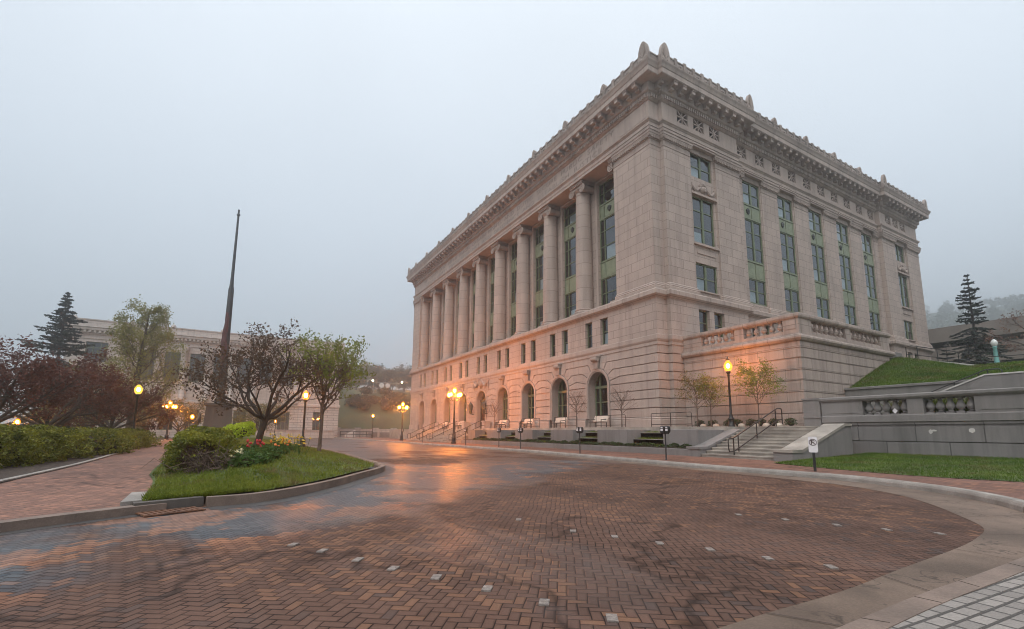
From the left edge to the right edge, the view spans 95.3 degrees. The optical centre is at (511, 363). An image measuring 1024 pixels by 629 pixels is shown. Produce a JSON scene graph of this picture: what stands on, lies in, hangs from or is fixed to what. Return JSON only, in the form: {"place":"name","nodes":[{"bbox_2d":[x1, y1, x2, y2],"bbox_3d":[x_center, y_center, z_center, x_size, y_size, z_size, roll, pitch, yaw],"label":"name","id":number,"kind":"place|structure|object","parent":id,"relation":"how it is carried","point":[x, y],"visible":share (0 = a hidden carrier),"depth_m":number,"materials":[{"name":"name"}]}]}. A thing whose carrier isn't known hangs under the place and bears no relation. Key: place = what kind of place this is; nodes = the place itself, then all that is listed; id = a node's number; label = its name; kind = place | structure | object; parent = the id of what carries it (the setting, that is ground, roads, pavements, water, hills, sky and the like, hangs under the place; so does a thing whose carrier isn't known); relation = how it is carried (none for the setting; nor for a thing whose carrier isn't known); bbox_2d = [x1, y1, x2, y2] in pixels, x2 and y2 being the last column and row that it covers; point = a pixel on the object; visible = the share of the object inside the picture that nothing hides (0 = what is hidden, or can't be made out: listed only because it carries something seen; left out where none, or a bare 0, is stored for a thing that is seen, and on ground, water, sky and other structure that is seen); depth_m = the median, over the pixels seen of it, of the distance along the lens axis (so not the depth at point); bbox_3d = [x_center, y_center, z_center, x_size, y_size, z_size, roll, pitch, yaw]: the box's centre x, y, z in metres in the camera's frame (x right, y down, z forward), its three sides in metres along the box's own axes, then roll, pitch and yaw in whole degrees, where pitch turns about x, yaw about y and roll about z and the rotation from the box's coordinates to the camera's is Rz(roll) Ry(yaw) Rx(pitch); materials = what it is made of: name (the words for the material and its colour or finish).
{"place":"outdoors","nodes":[
{"label":"outdoors","id":0,"kind":"place"},
{"bbox_2d":[0,437,170,482],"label":"planting bed","id":1,"kind":"object","parent":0,"point":[8,471],"visible":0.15,"depth_m":12.76,"materials":[{"name":"soil"}]},
{"bbox_2d":[0,421,98,468],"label":"hedge","id":2,"kind":"object","parent":1,"relation":"on","point":[24,445],"visible":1,"depth_m":14.33,"materials":[{"name":"green plant"}]},
{"bbox_2d":[58,426,164,455],"bbox_3d":[-20.677,3.958,24.371,2.943,1.388,14.969,5,-10,-30],"label":"hedge","id":3,"kind":"object","parent":1,"relation":"on","point":[119,440],"visible":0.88,"depth_m":20.72,"materials":[{"name":"green plant"}]},
{"bbox_2d":[132,381,142,431],"bbox_3d":[-22.268,2.963,27.601,0.414,3.960,0.414,5,-10,-30],"label":"street lamp","id":4,"kind":"object","parent":1,"relation":"on","point":[138,389],"visible":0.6,"depth_m":27.65,"materials":[{"name":"black metal"}]},
{"bbox_2d":[0,438,172,519],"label":"path","id":5,"kind":"structure","parent":0,"point":[112,481],"depth_m":8.91,"materials":[{"name":"brick"}]},
{"bbox_2d":[0,437,172,481],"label":"path edging","id":6,"kind":"object","parent":5,"relation":"on","point":[38,472],"visible":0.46,"depth_m":11.98,"materials":[{"name":"concrete"}]},
{"bbox_2d":[120,492,151,505],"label":"paving slab","id":7,"kind":"structure","parent":5,"relation":"on","point":[130,498],"depth_m":7.11,"materials":[{"name":"concrete"}]},
{"bbox_2d":[63,315,346,436],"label":"government building","id":8,"kind":"structure","parent":0,"point":[93,331],"depth_m":76.93,"materials":[{"name":"stone"}]},
{"bbox_2d":[141,436,375,500],"bbox_3d":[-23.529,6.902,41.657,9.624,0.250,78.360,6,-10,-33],"label":"island lawn","id":9,"kind":"structure","parent":0,"point":[155,468],"depth_m":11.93,"materials":[{"name":"green plant"}]},
{"bbox_2d":[143,424,240,474],"bbox_3d":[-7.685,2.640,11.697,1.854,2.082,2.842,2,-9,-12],"label":"hedge","id":10,"kind":"object","parent":9,"relation":"on","point":[184,449],"visible":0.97,"depth_m":11.38,"materials":[{"name":"green plant"}]},
{"bbox_2d":[189,403,237,438],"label":"monument","id":11,"kind":"object","parent":9,"relation":"on","point":[212,418],"visible":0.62,"depth_m":46.94,"materials":[{"name":"stone"}]},
{"bbox_2d":[214,210,239,402],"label":"flagpole","id":12,"kind":"object","parent":11,"relation":"on","point":[226,331],"visible":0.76,"depth_m":49.63,"materials":[{"name":"black metal"}]},
{"bbox_2d":[223,421,256,438],"bbox_3d":[-10.613,3.017,18.061,1.117,1.649,1.417,2,-9,-11],"label":"lime shrub","id":13,"kind":"object","parent":9,"relation":"on","point":[241,430],"visible":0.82,"depth_m":17.93,"materials":[{"name":"green plant"}]},
{"bbox_2d":[162,319,350,444],"bbox_3d":[-11.517,0.802,21.876,7.252,6.491,7.798,0,-8,2],"label":"crabapple tree","id":14,"kind":"object","parent":9,"relation":"on","point":[258,357],"visible":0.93,"depth_m":20.98,"materials":[{"name":"brown plant"}]},
{"bbox_2d":[228,443,292,467],"bbox_3d":[-8.811,2.973,15.684,2.395,0.481,9.733,4,-9,-22],"label":"flower foliage","id":15,"kind":"object","parent":9,"relation":"on","point":[248,456],"visible":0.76,"depth_m":12.12,"materials":[{"name":"green plant"}]},
{"bbox_2d":[232,396,292,432],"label":"tree","id":16,"kind":"object","parent":9,"relation":"on","point":[251,416],"visible":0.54,"depth_m":57.02,"materials":[{"name":"brown plant"}]},
{"bbox_2d":[300,389,308,446],"bbox_3d":[-13.006,3.331,29.230,0.414,3.760,0.414,5,-10,-30],"label":"street lamp","id":17,"kind":"object","parent":9,"relation":"on","point":[306,393],"visible":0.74,"depth_m":29.19,"materials":[{"name":"black metal"}]},
{"bbox_2d":[280,328,376,451],"bbox_3d":[-8.960,1.292,22.602,4.543,6.002,4.874,3,-9,-16],"label":"young tree","id":18,"kind":"object","parent":9,"relation":"on","point":[329,359],"visible":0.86,"depth_m":22.35,"materials":[{"name":"green plant"}]},
{"bbox_2d":[337,427,396,436],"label":"retaining wall","id":19,"kind":"structure","parent":0,"point":[378,430],"depth_m":95.96,"materials":[{"name":"stone"}]},
{"bbox_2d":[338,388,410,428],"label":"hill","id":20,"kind":"structure","parent":0,"point":[351,417],"depth_m":116.66,"materials":[{"name":"green plant"}]},
{"bbox_2d":[363,363,397,391],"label":"hill tree","id":21,"kind":"object","parent":20,"relation":"on","point":[387,376],"visible":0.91,"depth_m":190.87,"materials":[{"name":"grey plant"}]},
{"bbox_2d":[391,363,411,391],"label":"hill tree","id":22,"kind":"object","parent":20,"relation":"on","point":[399,374],"visible":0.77,"depth_m":211.46,"materials":[{"name":"grey plant"}]},
{"bbox_2d":[0,438,983,628],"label":"road","id":23,"kind":"structure","parent":0,"point":[420,515],"depth_m":4.75,"materials":[{"name":"brick"}]},
{"bbox_2d":[0,515,138,534],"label":"gutter","id":24,"kind":"object","parent":23,"relation":"on","point":[46,527],"visible":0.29,"depth_m":5.93,"materials":[{"name":"concrete"}]},
{"bbox_2d":[0,503,166,532],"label":"kerb","id":25,"kind":"structure","parent":23,"relation":"on","point":[44,520],"depth_m":6.09,"materials":[{"name":"concrete"}]},
{"bbox_2d":[132,496,205,516],"bbox_3d":[-5.079,2.128,7.000,0.689,0.145,0.908,-6,-11,38],"label":"storm drain","id":26,"kind":"object","parent":23,"relation":"on","point":[183,504],"visible":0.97,"depth_m":7.05,"materials":[{"name":"stone"}]},
{"bbox_2d":[250,430,334,437],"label":"stone parapet","id":27,"kind":"structure","parent":23,"relation":"on","point":[315,433],"depth_m":79.65,"materials":[{"name":"stone"}]},
{"bbox_2d":[205,439,384,506],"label":"kerb","id":28,"kind":"structure","parent":23,"relation":"on","point":[233,499],"depth_m":8.63,"materials":[{"name":"concrete"}]},
{"bbox_2d":[208,465,395,509],"bbox_3d":[-20.599,7.345,42.714,4.619,0.004,78.636,5,-9,-27],"label":"gutter","id":29,"kind":"object","parent":23,"relation":"on","point":[388,470],"visible":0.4,"depth_m":9.04,"materials":[{"name":"concrete"}]},
{"bbox_2d":[334,437,1023,511],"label":"kerb","id":30,"kind":"structure","parent":23,"relation":"on","point":[1017,504],"depth_m":12.72,"materials":[{"name":"concrete"}]},
{"bbox_2d":[336,438,1023,628],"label":"gutter","id":31,"kind":"object","parent":23,"relation":"on","point":[994,539],"visible":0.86,"depth_m":4.27,"materials":[{"name":"concrete"}]},
{"bbox_2d":[836,507,1023,628],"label":"kerb","id":32,"kind":"structure","parent":23,"relation":"on","point":[900,612],"depth_m":3.02,"materials":[{"name":"concrete"}]},
{"bbox_2d":[0,0,1023,423],"label":"sky","id":33,"kind":"structure","parent":0,"point":[348,139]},
{"bbox_2d":[389,427,744,438],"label":"walk","id":34,"kind":"structure","parent":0,"point":[395,433],"depth_m":66.19,"materials":[{"name":"stone"}]},
{"bbox_2d":[560,387,590,426],"bbox_3d":[5.122,3.356,36.624,2.296,3.330,2.410,-2,-9,19],"label":"sapling","id":35,"kind":"object","parent":34,"relation":"on","point":[581,396],"visible":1,"depth_m":36.45,"materials":[{"name":"brown plant"}]},
{"bbox_2d":[603,385,636,426],"bbox_3d":[7.556,2.771,31.675,2.207,3.081,2.233,-5,-10,35],"label":"sapling","id":36,"kind":"object","parent":34,"relation":"on","point":[621,404],"visible":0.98,"depth_m":31.70,"materials":[{"name":"brown plant"}]},
{"bbox_2d":[406,41,934,428],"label":"courthouse","id":37,"kind":"structure","parent":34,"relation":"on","point":[639,217],"depth_m":40.42,"materials":[{"name":"stone"}]},
{"bbox_2d":[528,385,533,417],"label":"arched window","id":38,"kind":"structure","parent":37,"relation":"in","point":[531,388],"depth_m":45.35,"materials":[{"name":"green paint"}]},
{"bbox_2d":[558,380,566,416],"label":"arched window","id":39,"kind":"structure","parent":37,"relation":"in","point":[561,385],"depth_m":41.05,"materials":[{"name":"green paint"}]},
{"bbox_2d":[564,202,575,227],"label":"window","id":40,"kind":"structure","parent":37,"relation":"in","point":[572,218],"depth_m":43.87,"materials":[{"name":"green paint"}]},
{"bbox_2d":[565,236,575,278],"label":"window","id":41,"kind":"structure","parent":37,"relation":"in","point":[568,241],"depth_m":43.46,"materials":[{"name":"green paint"}]},
{"bbox_2d":[595,374,607,415],"bbox_3d":[7.201,2.373,36.169,0.150,3.430,2.220,5,-10,-30],"label":"arched window","id":42,"kind":"structure","parent":37,"relation":"in","point":[600,387],"depth_m":36.70,"materials":[{"name":"green paint"}]},
{"bbox_2d":[599,176,613,205],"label":"window","id":43,"kind":"structure","parent":37,"relation":"in","point":[604,183],"depth_m":39.77,"materials":[{"name":"green paint"}]},
{"bbox_2d":[600,213,615,261],"bbox_3d":[8.173,-10.492,38.576,0.145,3.700,2.500,5,-10,-30],"label":"window","id":44,"kind":"structure","parent":37,"relation":"in","point":[611,251],"depth_m":38.91,"materials":[{"name":"green paint"}]},
{"bbox_2d":[690,153,710,182],"bbox_3d":[14.270,-14.846,35.555,2.400,1.920,0.145,5,-10,-30],"label":"window","id":45,"kind":"structure","parent":37,"relation":"in","point":[696,172],"depth_m":35.48,"materials":[{"name":"green paint"}]},
{"bbox_2d":[692,196,714,246],"bbox_3d":[14.240,-10.582,34.927,2.400,3.700,0.145,5,-10,-30],"label":"window","id":46,"kind":"structure","parent":37,"relation":"in","point":[697,236],"depth_m":34.92,"materials":[{"name":"green paint"}]},
{"bbox_2d":[696,263,716,293],"bbox_3d":[14.210,-6.229,34.287,2.400,2.100,0.145,5,-10,-30],"label":"window","id":47,"kind":"structure","parent":37,"relation":"in","point":[701,284],"depth_m":34.21,"materials":[{"name":"green paint"}]},
{"bbox_2d":[742,181,759,208],"bbox_3d":[19.909,-14.134,39.090,2.330,1.980,0.145,5,-10,-30],"label":"window","id":48,"kind":"structure","parent":37,"relation":"in","point":[745,196],"depth_m":39.03,"materials":[{"name":"green paint"}]},
{"bbox_2d":[745,218,763,264],"bbox_3d":[19.889,-10.080,38.478,2.330,3.620,0.110,5,-10,-30],"label":"window","id":49,"kind":"structure","parent":37,"relation":"in","point":[752,227],"depth_m":38.60,"materials":[{"name":"green paint"}]},
{"bbox_2d":[749,278,766,306],"bbox_3d":[19.850,-5.799,37.864,2.330,2.070,0.145,5,-10,-30],"label":"window","id":50,"kind":"structure","parent":37,"relation":"in","point":[755,300],"depth_m":37.79,"materials":[{"name":"green paint"}]},
{"bbox_2d":[777,196,792,221],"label":"window","id":51,"kind":"structure","parent":37,"relation":"in","point":[782,214],"depth_m":41.48,"materials":[{"name":"green paint"}]},
{"bbox_2d":[780,231,796,274],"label":"window","id":52,"kind":"structure","parent":37,"relation":"in","point":[786,264],"depth_m":40.94,"materials":[{"name":"green paint"}]},
{"bbox_2d":[784,288,799,312],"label":"window","id":53,"kind":"structure","parent":37,"relation":"in","point":[791,298],"depth_m":40.33,"materials":[{"name":"green paint"}]},
{"bbox_2d":[808,210,821,233],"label":"window","id":54,"kind":"structure","parent":37,"relation":"in","point":[812,223],"depth_m":43.94,"materials":[{"name":"green paint"}]},
{"bbox_2d":[811,243,826,283],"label":"window","id":55,"kind":"structure","parent":37,"relation":"in","point":[816,277],"depth_m":43.40,"materials":[{"name":"green paint"}]},
{"bbox_2d":[816,297,829,318],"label":"window","id":56,"kind":"structure","parent":37,"relation":"in","point":[819,312],"depth_m":42.73,"materials":[{"name":"green paint"}]},
{"bbox_2d":[839,254,852,291],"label":"window","id":57,"kind":"structure","parent":37,"relation":"in","point":[844,282],"depth_m":45.84,"materials":[{"name":"green paint"}]},
{"bbox_2d":[864,263,876,298],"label":"window","id":58,"kind":"structure","parent":37,"relation":"in","point":[870,288],"depth_m":48.31,"materials":[{"name":"green paint"}]},
{"bbox_2d":[898,274,908,307],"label":"window","id":59,"kind":"structure","parent":37,"relation":"in","point":[902,300],"depth_m":51.45,"materials":[{"name":"green paint"}]},
{"bbox_2d":[674,368,717,426],"bbox_3d":[11.186,2.032,28.173,2.556,3.576,3.194,-4,-9,25],"label":"sapling","id":60,"kind":"object","parent":34,"relation":"on","point":[696,403],"visible":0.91,"depth_m":27.90,"materials":[{"name":"green plant"}]},
{"bbox_2d":[694,372,730,426],"bbox_3d":[11.961,2.010,27.436,2.631,3.416,2.495,5,-10,-30],"label":"sapling","id":61,"kind":"object","parent":34,"relation":"on","point":[713,385],"visible":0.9,"depth_m":27.46,"materials":[{"name":"green plant"}]},
{"bbox_2d":[724,356,735,426],"bbox_3d":[12.325,1.548,26.443,0.455,4.044,0.455,5,-10,-30],"label":"street lamp","id":62,"kind":"object","parent":34,"relation":"on","point":[728,369],"visible":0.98,"depth_m":26.40,"materials":[{"name":"black metal"}]},
{"bbox_2d":[730,357,786,426],"bbox_3d":[13.381,1.450,25.233,2.760,3.901,2.619,-2,-9,17],"label":"sapling","id":63,"kind":"object","parent":34,"relation":"on","point":[751,378],"visible":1,"depth_m":25.10,"materials":[{"name":"green plant"}]},
{"bbox_2d":[681,312,895,426],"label":"balustraded terrace","id":64,"kind":"structure","parent":34,"relation":"on","point":[802,354],"depth_m":27.00,"materials":[{"name":"stone"}]},
{"bbox_2d":[339,437,1023,499],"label":"sidewalk","id":65,"kind":"structure","parent":0,"point":[1011,489],"depth_m":15.03,"materials":[{"name":"concrete"}]},
{"bbox_2d":[406,429,484,442],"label":"entrance stairs","id":66,"kind":"structure","parent":65,"relation":"on","point":[445,437],"depth_m":51.33,"materials":[{"name":"stone"}]},
{"bbox_2d":[447,387,461,443],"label":"cluster lamp","id":67,"kind":"object","parent":65,"relation":"on","point":[457,395],"visible":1,"depth_m":42.97,"materials":[{"name":"black metal"}]},
{"bbox_2d":[461,440,687,455],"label":"wall","id":68,"kind":"structure","parent":65,"relation":"on","point":[670,451],"depth_m":28.46,"materials":[{"name":"grey stone"}]},
{"bbox_2d":[463,432,685,448],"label":"planting terrace","id":69,"kind":"structure","parent":65,"relation":"on","point":[638,441],"depth_m":29.48,"materials":[{"name":"soil"}]},
{"bbox_2d":[468,430,486,438],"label":"granite planter block","id":70,"kind":"structure","parent":69,"relation":"on","point":[472,434],"depth_m":44.61,"materials":[{"name":"grey stone"}]},
{"bbox_2d":[487,430,514,438],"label":"granite planter block","id":71,"kind":"structure","parent":69,"relation":"on","point":[496,434],"depth_m":40.44,"materials":[{"name":"grey stone"}]},
{"bbox_2d":[515,430,550,439],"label":"granite planter block","id":72,"kind":"structure","parent":69,"relation":"on","point":[530,434],"depth_m":36.07,"materials":[{"name":"grey stone"}]},
{"bbox_2d":[551,430,594,441],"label":"granite planter block","id":73,"kind":"structure","parent":69,"relation":"on","point":[566,435],"depth_m":31.90,"materials":[{"name":"grey stone"}]},
{"bbox_2d":[483,430,662,446],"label":"grass","id":74,"kind":"structure","parent":69,"relation":"on","point":[596,436],"depth_m":30.53,"materials":[{"name":"green plant"}]},
{"bbox_2d":[479,426,689,444],"bbox_3d":[2.947,5.423,35.696,1.580,1.100,24.600,5,-10,-30],"label":"terrace riser","id":75,"kind":"object","parent":69,"relation":"on","point":[656,429],"visible":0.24,"depth_m":30.83,"materials":[{"name":"stone"}]},
{"bbox_2d":[597,430,648,444],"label":"granite planter block","id":76,"kind":"structure","parent":69,"relation":"on","point":[624,436],"depth_m":27.52,"materials":[{"name":"grey stone"}]},
{"bbox_2d":[663,429,723,445],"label":"granite planter block","id":77,"kind":"structure","parent":69,"relation":"on","point":[692,437],"depth_m":23.32,"materials":[{"name":"grey stone"}]},
{"bbox_2d":[686,429,740,456],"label":"stair cheek wall","id":78,"kind":"structure","parent":65,"relation":"on","point":[699,449],"depth_m":22.41,"materials":[{"name":"grey stone"}]},
{"bbox_2d":[701,426,819,460],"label":"stone stairs","id":79,"kind":"structure","parent":65,"relation":"on","point":[767,441],"depth_m":21.07,"materials":[{"name":"grey stone"}]},
{"bbox_2d":[728,408,782,454],"bbox_3d":[11.294,3.146,21.526,4.274,2.357,0.055,5,-10,-30],"label":"stair handrail","id":80,"kind":"object","parent":79,"relation":"on","point":[756,436],"visible":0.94,"depth_m":21.43,"materials":[{"name":"black metal"}]},
{"bbox_2d":[771,423,853,460],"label":"stair cheek wall","id":81,"kind":"structure","parent":65,"relation":"on","point":[834,439],"depth_m":19.49,"materials":[{"name":"grey stone"}]},
{"bbox_2d":[808,437,817,471],"bbox_3d":[8.771,2.617,13.563,0.230,0.990,0.068,-5,-10,32],"label":"no parking sign","id":82,"kind":"object","parent":65,"relation":"on","point":[813,445],"visible":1,"depth_m":13.56,"materials":[{"name":"white metal"}]},
{"bbox_2d":[801,387,1023,457],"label":"balustraded retaining wall","id":83,"kind":"structure","parent":65,"relation":"on","point":[993,418],"depth_m":18.98,"materials":[{"name":"grey stone"}]},
{"bbox_2d":[774,452,1023,481],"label":"front lawn","id":84,"kind":"structure","parent":0,"point":[1001,475],"depth_m":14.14,"materials":[{"name":"green plant"}]},
{"bbox_2d":[881,398,969,412],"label":"grass","id":85,"kind":"structure","parent":0,"point":[955,400],"depth_m":19.47,"materials":[{"name":"green plant"}]},
{"bbox_2d":[850,356,1023,387],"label":"lawn bank","id":86,"kind":"structure","parent":0,"point":[902,373],"depth_m":27.12,"materials":[{"name":"green plant"}]},
{"bbox_2d":[905,345,1023,364],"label":"iron railing","id":87,"kind":"object","parent":86,"relation":"on","point":[937,357],"visible":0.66,"depth_m":29.80,"materials":[{"name":"black metal"}]},
{"bbox_2d":[852,410,1023,443],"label":"garden ground","id":88,"kind":"structure","parent":0,"point":[923,441],"depth_m":19.45,"materials":[{"name":"brown soil"}]},
{"bbox_2d":[844,379,969,412],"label":"bank wall","id":89,"kind":"structure","parent":88,"relation":"on","point":[897,389],"depth_m":24.52,"materials":[{"name":"grey stone"}]},
{"bbox_2d":[932,371,1023,400],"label":"wall","id":90,"kind":"structure","parent":88,"relation":"on","point":[1000,380],"depth_m":19.42,"materials":[{"name":"stone"}]},
{"bbox_2d":[889,306,1022,358],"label":"ground","id":91,"kind":"structure","parent":0,"point":[1002,308],"depth_m":394.35,"materials":[{"name":"green plant"}]},
{"bbox_2d":[925,294,1023,328],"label":"hillside woods","id":92,"kind":"object","parent":91,"relation":"on","point":[947,308],"visible":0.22,"depth_m":379.98,"materials":[{"name":"green plant"}]},
{"bbox_2d":[928,316,1023,363],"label":"parking garage","id":93,"kind":"structure","parent":91,"relation":"on","point":[938,337],"depth_m":59.49,"materials":[{"name":"concrete"}]},
{"bbox_2d":[946,274,1013,364],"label":"spruce tree","id":94,"kind":"object","parent":91,"relation":"on","point":[984,348],"visible":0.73,"depth_m":47.83,"materials":[{"name":"green plant"}]},
{"bbox_2d":[985,309,1023,351],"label":"budding tree","id":95,"kind":"object","parent":91,"relation":"on","point":[1008,340],"visible":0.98,"depth_m":38.20,"materials":[{"name":"green plant"}]},
{"bbox_2d":[889,572,1023,628],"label":"cobbled pavement","id":96,"kind":"structure","parent":0,"point":[999,605],"depth_m":2.82,"materials":[{"name":"stone"}]},
{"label":"park lawn","id":97,"kind":"structure","parent":0,"visible":0},
{"bbox_2d":[5,292,95,428],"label":"spruce tree","id":98,"kind":"object","parent":97,"relation":"on","point":[59,340],"visible":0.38,"depth_m":56.73,"materials":[{"name":"green plant"}]},
{"bbox_2d":[0,332,124,422],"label":"plum tree","id":99,"kind":"object","parent":97,"relation":"on","point":[40,380],"visible":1,"depth_m":23.65,"materials":[{"name":"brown plant"}]},
{"bbox_2d":[0,347,148,428],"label":"plum tree","id":100,"kind":"object","parent":97,"relation":"on","point":[103,396],"visible":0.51,"depth_m":29.91,"materials":[{"name":"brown plant"}]},
{"bbox_2d":[45,377,177,432],"bbox_3d":[-30.368,3.480,35.701,8.121,5.483,6.765,5,-10,-30],"label":"plum tree","id":101,"kind":"object","parent":97,"relation":"on","point":[142,403],"visible":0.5,"depth_m":35.96,"materials":[{"name":"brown plant"}]},
{"bbox_2d":[64,294,191,427],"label":"tall tree","id":102,"kind":"object","parent":97,"relation":"on","point":[130,329],"visible":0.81,"depth_m":47.29,"materials":[{"name":"green plant"}]},
{"bbox_2d":[122,398,178,431],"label":"tree","id":103,"kind":"object","parent":97,"relation":"on","point":[142,421],"visible":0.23,"depth_m":55.11,"materials":[{"name":"brown plant"}]},
{"bbox_2d":[151,395,207,436],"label":"tree","id":104,"kind":"object","parent":97,"relation":"on","point":[187,411],"visible":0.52,"depth_m":58.08,"materials":[{"name":"brown plant"}]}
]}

